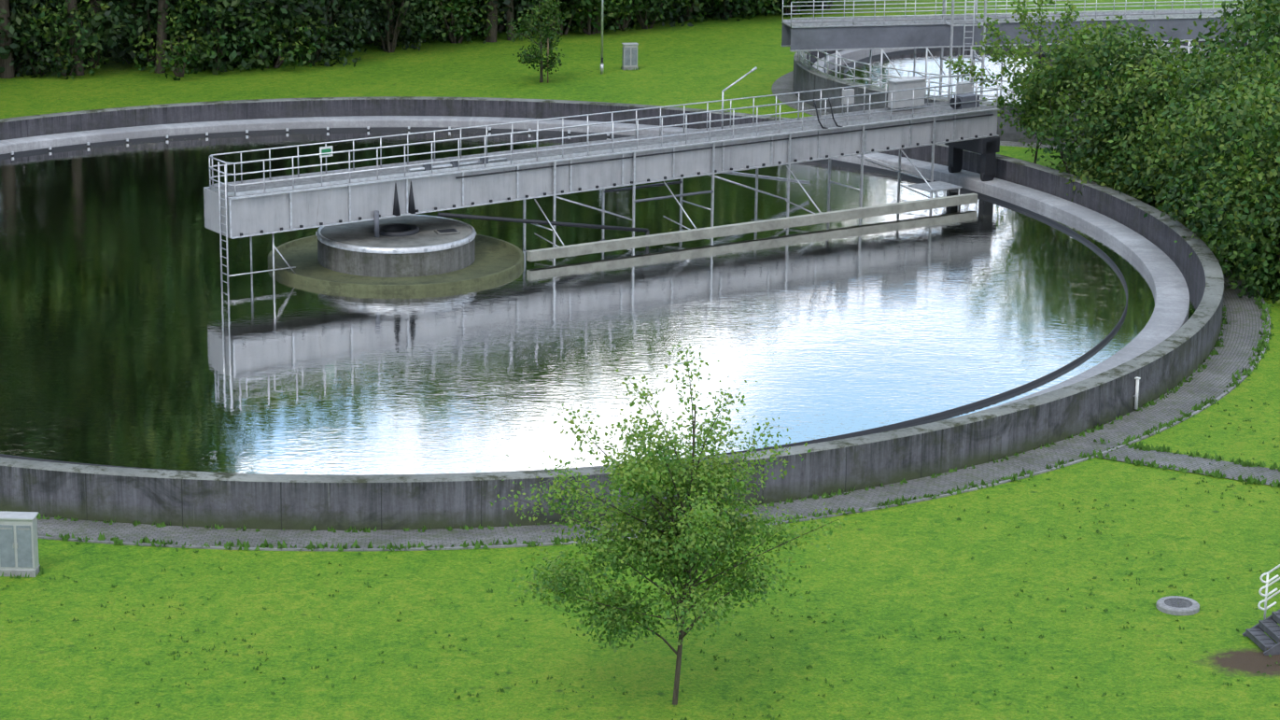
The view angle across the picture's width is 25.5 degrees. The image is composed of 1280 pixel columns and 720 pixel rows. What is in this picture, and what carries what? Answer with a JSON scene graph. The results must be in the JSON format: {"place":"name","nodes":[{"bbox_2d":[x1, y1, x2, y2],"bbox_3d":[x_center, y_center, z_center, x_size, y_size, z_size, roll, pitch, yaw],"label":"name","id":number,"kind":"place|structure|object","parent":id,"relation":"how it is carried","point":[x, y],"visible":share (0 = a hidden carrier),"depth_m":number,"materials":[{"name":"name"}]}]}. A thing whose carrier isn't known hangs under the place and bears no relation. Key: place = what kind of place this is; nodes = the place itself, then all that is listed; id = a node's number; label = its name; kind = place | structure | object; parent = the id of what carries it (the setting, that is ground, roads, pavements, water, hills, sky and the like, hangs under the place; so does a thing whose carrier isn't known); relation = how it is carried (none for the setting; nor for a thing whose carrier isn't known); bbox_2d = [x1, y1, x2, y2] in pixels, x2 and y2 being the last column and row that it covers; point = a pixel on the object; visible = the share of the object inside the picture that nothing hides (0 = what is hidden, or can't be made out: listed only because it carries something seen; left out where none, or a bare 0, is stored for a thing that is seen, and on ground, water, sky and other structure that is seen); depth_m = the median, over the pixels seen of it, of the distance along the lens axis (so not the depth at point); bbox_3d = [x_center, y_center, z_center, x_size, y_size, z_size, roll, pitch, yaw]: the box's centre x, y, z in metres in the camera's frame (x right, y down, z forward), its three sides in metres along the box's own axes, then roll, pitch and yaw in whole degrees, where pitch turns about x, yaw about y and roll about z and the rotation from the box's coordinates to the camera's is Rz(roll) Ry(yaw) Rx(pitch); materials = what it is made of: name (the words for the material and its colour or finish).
{"place":"outdoors","nodes":[
{"label":"outdoors","id":0,"kind":"place"},
{"bbox_2d":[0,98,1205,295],"bbox_3d":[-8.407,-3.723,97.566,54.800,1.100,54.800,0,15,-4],"label":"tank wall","id":1,"kind":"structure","parent":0,"point":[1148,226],"depth_m":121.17,"materials":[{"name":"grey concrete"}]},
{"bbox_2d":[0,0,1279,719],"bbox_3d":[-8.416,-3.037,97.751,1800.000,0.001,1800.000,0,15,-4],"label":"lawn","id":2,"kind":"structure","parent":0,"point":[882,571],"depth_m":65.92,"materials":[{"name":"green plant"}]},
{"bbox_2d":[0,510,43,578],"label":"cabinet","id":3,"kind":"object","parent":2,"relation":"on","point":[19,548],"visible":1,"depth_m":66.99,"materials":[{"name":"grey metal"}]},
{"bbox_2d":[0,4,79,79],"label":"edge bush","id":4,"kind":"object","parent":2,"relation":"on","point":[42,61],"depth_m":135.20,"materials":[{"name":"green plant"}]},
{"bbox_2d":[0,0,83,76],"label":"thicket bush","id":5,"kind":"object","parent":2,"relation":"on","point":[14,9],"depth_m":134.79,"materials":[{"name":"green plant"}]},
{"bbox_2d":[17,0,109,79],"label":"edge bush","id":6,"kind":"object","parent":2,"relation":"on","point":[57,19],"depth_m":135.02,"materials":[{"name":"green plant"}]},
{"bbox_2d":[4,0,154,70],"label":"thicket bush","id":7,"kind":"object","parent":2,"relation":"on","point":[110,43],"depth_m":136.02,"materials":[{"name":"green plant"}]},
{"bbox_2d":[85,0,101,68],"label":"tree","id":8,"kind":"object","parent":2,"relation":"on","point":[91,2],"depth_m":138.22,"materials":[{"name":"green plant"}]},
{"bbox_2d":[116,0,154,30],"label":"tree","id":9,"kind":"object","parent":2,"relation":"on","point":[131,9],"depth_m":147.50,"materials":[{"name":"green plant"}]},
{"bbox_2d":[98,0,204,70],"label":"thicket bush","id":10,"kind":"object","parent":2,"relation":"on","point":[138,26],"depth_m":137.93,"materials":[{"name":"green plant"}]},
{"bbox_2d":[129,15,226,80],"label":"edge bush","id":11,"kind":"object","parent":2,"relation":"on","point":[192,49],"depth_m":135.77,"materials":[{"name":"green plant"}]},
{"bbox_2d":[109,0,254,36],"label":"tree","id":12,"kind":"object","parent":2,"relation":"on","point":[155,13],"depth_m":148.74,"materials":[{"name":"green plant"}]},
{"bbox_2d":[133,0,298,74],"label":"thicket bush","id":13,"kind":"object","parent":2,"relation":"on","point":[248,7],"depth_m":137.10,"materials":[{"name":"green plant"}]},
{"bbox_2d":[166,0,278,71],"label":"edge bush","id":14,"kind":"object","parent":2,"relation":"on","point":[218,21],"depth_m":136.86,"materials":[{"name":"green plant"}]},
{"bbox_2d":[182,0,348,61],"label":"thicket bush","id":15,"kind":"object","parent":2,"relation":"on","point":[296,11],"depth_m":138.44,"materials":[{"name":"green plant"}]},
{"bbox_2d":[228,9,337,70],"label":"edge bush","id":16,"kind":"object","parent":2,"relation":"on","point":[261,22],"depth_m":138.27,"materials":[{"name":"green plant"}]},
{"bbox_2d":[0,0,601,78],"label":"tree trunks","id":17,"kind":"object","parent":2,"relation":"on","point":[8,72],"visible":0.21,"depth_m":136.56,"materials":[{"name":"brown plant"}]},
{"bbox_2d":[249,0,389,67],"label":"edge bush","id":18,"kind":"object","parent":2,"relation":"on","point":[351,22],"depth_m":140.21,"materials":[{"name":"green plant"}]},
{"bbox_2d":[294,0,379,46],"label":"thicket bush","id":19,"kind":"object","parent":2,"relation":"on","point":[337,12],"depth_m":143.84,"materials":[{"name":"green plant"}]},
{"bbox_2d":[325,0,437,46],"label":"thicket bush","id":20,"kind":"object","parent":2,"relation":"on","point":[397,2],"depth_m":145.98,"materials":[{"name":"green plant"}]},
{"bbox_2d":[337,0,448,52],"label":"edge bush","id":21,"kind":"object","parent":2,"relation":"on","point":[409,31],"depth_m":143.97,"materials":[{"name":"green plant"}]},
{"bbox_2d":[393,0,480,40],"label":"thicket bush","id":22,"kind":"object","parent":2,"relation":"on","point":[431,22],"depth_m":147.33,"materials":[{"name":"green plant"}]},
{"bbox_2d":[413,0,505,43],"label":"edge bush","id":23,"kind":"object","parent":2,"relation":"on","point":[460,15],"depth_m":147.09,"materials":[{"name":"green plant"}]},
{"bbox_2d":[405,0,545,41],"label":"thicket bush","id":24,"kind":"object","parent":2,"relation":"on","point":[517,7],"depth_m":147.96,"materials":[{"name":"green plant"}]},
{"bbox_2d":[497,0,504,30],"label":"tree","id":25,"kind":"object","parent":2,"relation":"on","point":[500,27],"depth_m":151.91,"materials":[{"name":"plant"}]},
{"bbox_2d":[504,0,568,83],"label":"young tree","id":26,"kind":"object","parent":2,"relation":"on","point":[542,30],"depth_m":135.21,"materials":[{"name":"green plant"}]},
{"bbox_2d":[498,0,587,32],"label":"thicket bush","id":27,"kind":"object","parent":2,"relation":"on","point":[569,3],"depth_m":150.88,"materials":[{"name":"green plant"}]},
{"bbox_2d":[0,126,1128,472],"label":"tank baffle","id":28,"kind":"object","parent":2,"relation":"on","point":[997,396],"visible":0.21,"depth_m":104.38,"materials":[{"name":"grey metal"}]},
{"bbox_2d":[10,126,609,154],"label":"tank baffle lugs","id":29,"kind":"object","parent":28,"relation":"attached to","point":[246,131],"visible":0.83,"depth_m":120.63,"materials":[{"name":"grey metal"}]},
{"bbox_2d":[516,0,618,35],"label":"edge bush","id":30,"kind":"object","parent":2,"relation":"on","point":[583,18],"depth_m":150.57,"materials":[{"name":"green plant"}]},
{"bbox_2d":[560,0,622,29],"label":"bush","id":31,"kind":"object","parent":2,"relation":"on","point":[577,23],"depth_m":152.17,"materials":[{"name":"green plant"}]},
{"bbox_2d":[557,0,632,34],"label":"edge bush","id":32,"kind":"object","parent":2,"relation":"on","point":[582,3],"depth_m":150.01,"materials":[{"name":"green plant"}]},
{"bbox_2d":[0,115,1189,413],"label":"tank launder","id":33,"kind":"object","parent":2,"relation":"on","point":[1171,289],"visible":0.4,"depth_m":112.40,"materials":[{"name":"concrete"}]},
{"bbox_2d":[203,66,999,289],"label":"scraper bridge","id":34,"kind":"structure","parent":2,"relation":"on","point":[957,124],"depth_m":101.33,"materials":[{"name":"metal"}]},
{"bbox_2d":[600,0,604,74],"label":"lamp post","id":35,"kind":"object","parent":2,"relation":"on","point":[601,60],"visible":1,"depth_m":138.35,"materials":[{"name":"metal"}]},
{"bbox_2d":[0,290,1223,530],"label":"tank wall","id":36,"kind":"structure","parent":2,"relation":"on","point":[261,505],"depth_m":71.27,"materials":[{"name":"concrete"}]},
{"bbox_2d":[0,126,1202,474],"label":"tank water","id":37,"kind":"structure","parent":36,"relation":"in","point":[134,331],"depth_m":89.98,"materials":[{"name":"liquid"}]},
{"bbox_2d":[267,233,524,292],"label":"disc","id":38,"kind":"object","parent":37,"relation":"in","point":[496,259],"visible":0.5,"depth_m":95.65,"materials":[{"name":"concrete"}]},
{"bbox_2d":[317,215,475,277],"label":"column","id":39,"kind":"structure","parent":38,"relation":"on","point":[394,265],"depth_m":95.84,"materials":[{"name":"concrete"}]},
{"bbox_2d":[315,214,476,253],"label":"metal ring","id":40,"kind":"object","parent":39,"relation":"on","point":[321,238],"depth_m":95.27,"materials":[{"name":"metal"}]},
{"bbox_2d":[373,223,457,236],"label":"bearing","id":41,"kind":"object","parent":39,"relation":"on","point":[396,230],"visible":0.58,"depth_m":97.34,"materials":[{"name":"grey metal"}]},
{"bbox_2d":[0,96,1223,482],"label":"tank rim","id":42,"kind":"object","parent":36,"relation":"on","point":[1202,315],"depth_m":78.39,"materials":[{"name":"grey concrete"}]},
{"bbox_2d":[1133,376,1140,408],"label":"wall vent pipe","id":43,"kind":"object","parent":36,"relation":"attached to","point":[1137,378],"depth_m":81.82,"materials":[{"name":"white paint"}]},
{"bbox_2d":[620,42,639,70],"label":"cabinet","id":44,"kind":"object","parent":2,"relation":"on","point":[629,56],"visible":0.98,"depth_m":139.87,"materials":[{"name":"grey metal"}]},
{"bbox_2d":[582,0,684,32],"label":"edge bush","id":45,"kind":"object","parent":2,"relation":"on","point":[624,10],"depth_m":151.57,"materials":[{"name":"green plant"}]},
{"bbox_2d":[0,399,1279,719],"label":"grass clumps","id":46,"kind":"object","parent":2,"relation":"on","point":[710,620],"visible":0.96,"depth_m":64.44,"materials":[{"name":"green plant"}]},
{"bbox_2d":[5,251,1279,551],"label":"weeds","id":47,"kind":"object","parent":2,"relation":"on","point":[1260,344],"visible":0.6,"depth_m":75.65,"materials":[{"name":"green plant"}]},
{"bbox_2d":[37,257,1270,550],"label":"paving kerb","id":48,"kind":"structure","parent":2,"relation":"on","point":[1244,377],"depth_m":69.97,"materials":[{"name":"concrete"}]},
{"bbox_2d":[620,0,692,28],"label":"edge bush","id":49,"kind":"object","parent":2,"relation":"on","point":[642,5],"depth_m":152.71,"materials":[{"name":"green plant"}]},
{"bbox_2d":[610,0,703,27],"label":"thicket bush","id":50,"kind":"object","parent":2,"relation":"on","point":[667,14],"depth_m":154.41,"materials":[{"name":"green plant"}]},
{"bbox_2d":[490,337,856,704],"bbox_3d":[0.748,3.480,59.187,5.904,7.985,6.575,14,20,40],"label":"young tree","id":51,"kind":"object","parent":2,"relation":"on","point":[717,532],"depth_m":58.57,"materials":[{"name":"green plant"}]},
{"bbox_2d":[660,0,713,21],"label":"bush","id":52,"kind":"object","parent":2,"relation":"on","point":[696,3],"depth_m":155.93,"materials":[{"name":"green plant"}]},
{"bbox_2d":[673,0,758,20],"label":"thicket bush","id":53,"kind":"object","parent":2,"relation":"on","point":[722,9],"depth_m":157.34,"materials":[{"name":"green plant"}]},
{"bbox_2d":[682,0,761,19],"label":"edge bush","id":54,"kind":"object","parent":2,"relation":"on","point":[738,7],"depth_m":157.13,"materials":[{"name":"green plant"}]},
{"bbox_2d":[730,0,806,14],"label":"bush","id":55,"kind":"object","parent":2,"relation":"on","point":[756,8],"depth_m":159.33,"materials":[{"name":"green plant"}]},
{"bbox_2d":[740,0,812,15],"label":"thicket bush","id":56,"kind":"object","parent":2,"relation":"on","point":[780,6],"visible":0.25,"depth_m":158.46,"materials":[{"name":"green plant"}]},
{"bbox_2d":[735,0,820,17],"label":"edge bush","id":57,"kind":"object","parent":2,"relation":"on","point":[774,7],"depth_m":158.07,"materials":[{"name":"green plant"}]},
{"bbox_2d":[749,0,840,11],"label":"thicket bush","id":58,"kind":"object","parent":2,"relation":"on","point":[824,3],"depth_m":161.71,"materials":[{"name":"green plant"}]},
{"bbox_2d":[795,0,845,9],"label":"edge bush","id":59,"kind":"object","parent":2,"relation":"on","point":[825,7],"depth_m":161.69,"materials":[{"name":"green plant"}]},
{"bbox_2d":[771,70,1100,149],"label":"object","id":60,"kind":"structure","parent":2,"relation":"on","point":[783,84],"depth_m":132.32,"materials":[{"name":"grey concrete"}]},
{"bbox_2d":[943,0,1096,163],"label":"light tree","id":61,"kind":"object","parent":2,"relation":"on","point":[1030,109],"depth_m":114.28,"materials":[{"name":"green plant"}]},
{"bbox_2d":[781,0,1278,87],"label":"tank bridge","id":62,"kind":"structure","parent":2,"relation":"on","point":[853,33],"depth_m":131.83,"materials":[{"name":"grey metal"}]},
{"bbox_2d":[990,14,1176,185],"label":"bush","id":63,"kind":"object","parent":2,"relation":"on","point":[1058,53],"depth_m":111.40,"materials":[{"name":"green plant"}]},
{"bbox_2d":[1033,12,1236,211],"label":"bush","id":64,"kind":"object","parent":2,"relation":"on","point":[1126,55],"depth_m":108.24,"materials":[{"name":"green plant"}]},
{"bbox_2d":[1031,28,1237,196],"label":"bush","id":65,"kind":"object","parent":2,"relation":"on","point":[1070,144],"depth_m":108.57,"materials":[{"name":"green plant"}]},
{"bbox_2d":[1081,52,1253,225],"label":"bush","id":66,"kind":"object","parent":2,"relation":"on","point":[1126,167],"depth_m":106.53,"materials":[{"name":"green plant"}]},
{"bbox_2d":[1155,595,1199,615],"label":"manhole cover","id":67,"kind":"object","parent":2,"relation":"on","point":[1175,605],"visible":0.98,"depth_m":65.89,"materials":[{"name":"concrete"}]},
{"bbox_2d":[1107,44,1279,239],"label":"bush","id":68,"kind":"object","parent":2,"relation":"on","point":[1158,128],"depth_m":104.66,"materials":[{"name":"green plant"}]},
{"bbox_2d":[1129,43,1279,239],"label":"bush","id":69,"kind":"object","parent":2,"relation":"on","point":[1204,78],"depth_m":102.78,"materials":[{"name":"green plant"}]},
{"bbox_2d":[1143,70,1279,269],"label":"bush","id":70,"kind":"object","parent":2,"relation":"on","point":[1221,131],"depth_m":99.38,"materials":[{"name":"green plant"}]},
{"bbox_2d":[1151,68,1279,275],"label":"bush","id":71,"kind":"object","parent":2,"relation":"on","point":[1211,154],"depth_m":97.83,"materials":[{"name":"green plant"}]},
{"bbox_2d":[1174,95,1279,296],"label":"bush","id":72,"kind":"object","parent":2,"relation":"on","point":[1269,174],"depth_m":95.24,"materials":[{"name":"green plant"}]},
{"bbox_2d":[1174,0,1279,78],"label":"tree","id":73,"kind":"object","parent":2,"relation":"on","point":[1226,16],"depth_m":114.11,"materials":[{"name":"green plant"}]},
{"bbox_2d":[1183,78,1279,307],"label":"bush","id":74,"kind":"object","parent":2,"relation":"on","point":[1274,268],"depth_m":94.50,"materials":[{"name":"green plant"}]},
{"bbox_2d":[1195,0,1279,79],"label":"tree","id":75,"kind":"object","parent":2,"relation":"on","point":[1273,21],"visible":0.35,"depth_m":108.73,"materials":[{"name":"green plant"}]},
{"bbox_2d":[1242,563,1279,655],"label":"steel stairs","id":76,"kind":"structure","parent":2,"relation":"on","point":[1258,637],"depth_m":64.05,"materials":[{"name":"grey metal"}]},
{"bbox_2d":[1247,30,1279,125],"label":"bush","id":77,"kind":"object","parent":2,"relation":"on","point":[1276,72],"visible":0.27,"depth_m":99.89,"materials":[{"name":"green plant"}]},
{"bbox_2d":[36,256,1279,548],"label":"paving path","id":78,"kind":"structure","parent":0,"point":[1241,337],"depth_m":75.39,"materials":[{"name":"grey concrete"}]},
{"bbox_2d":[792,58,1102,143],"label":"tank wall","id":79,"kind":"structure","parent":0,"point":[804,80],"depth_m":127.91,"materials":[{"name":"grey concrete"}]},
{"bbox_2d":[793,40,1240,110],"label":"tank wall top","id":80,"kind":"structure","parent":79,"relation":"on","point":[798,63],"depth_m":130.35,"materials":[{"name":"grey concrete"}]},
{"bbox_2d":[797,49,1082,109],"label":"railing","id":81,"kind":"object","parent":80,"relation":"on","point":[854,77],"visible":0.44,"depth_m":126.38,"materials":[{"name":"grey metal"}]},
{"bbox_2d":[823,45,1214,105],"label":"tank water","id":82,"kind":"structure","parent":79,"relation":"in","point":[904,61],"depth_m":137.53,"materials":[{"name":"white liquid"}]},
{"bbox_2d":[812,42,1251,71],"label":"tank launder","id":83,"kind":"object","parent":79,"relation":"attached to","point":[846,54],"visible":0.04,"depth_m":140.44,"materials":[{"name":"grey concrete"}]},
{"bbox_2d":[939,0,986,89],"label":"tank service frame","id":84,"kind":"object","parent":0,"point":[973,55],"visible":0.6,"depth_m":131.09,"materials":[{"name":"grey metal"}]},
{"bbox_2d":[843,44,1209,80],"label":"tank baffle","id":85,"kind":"object","parent":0,"point":[879,55],"visible":0.04,"depth_m":141.39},
{"bbox_2d":[806,40,1265,65],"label":"tank wall","id":86,"kind":"structure","parent":0,"point":[813,60],"depth_m":139.91,"materials":[{"name":"grey concrete"}]},
{"bbox_2d":[1033,50,1097,72],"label":"tank column","id":87,"kind":"structure","parent":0,"point":[1043,55],"depth_m":133.68,"materials":[{"name":"grey concrete"}]}
]}

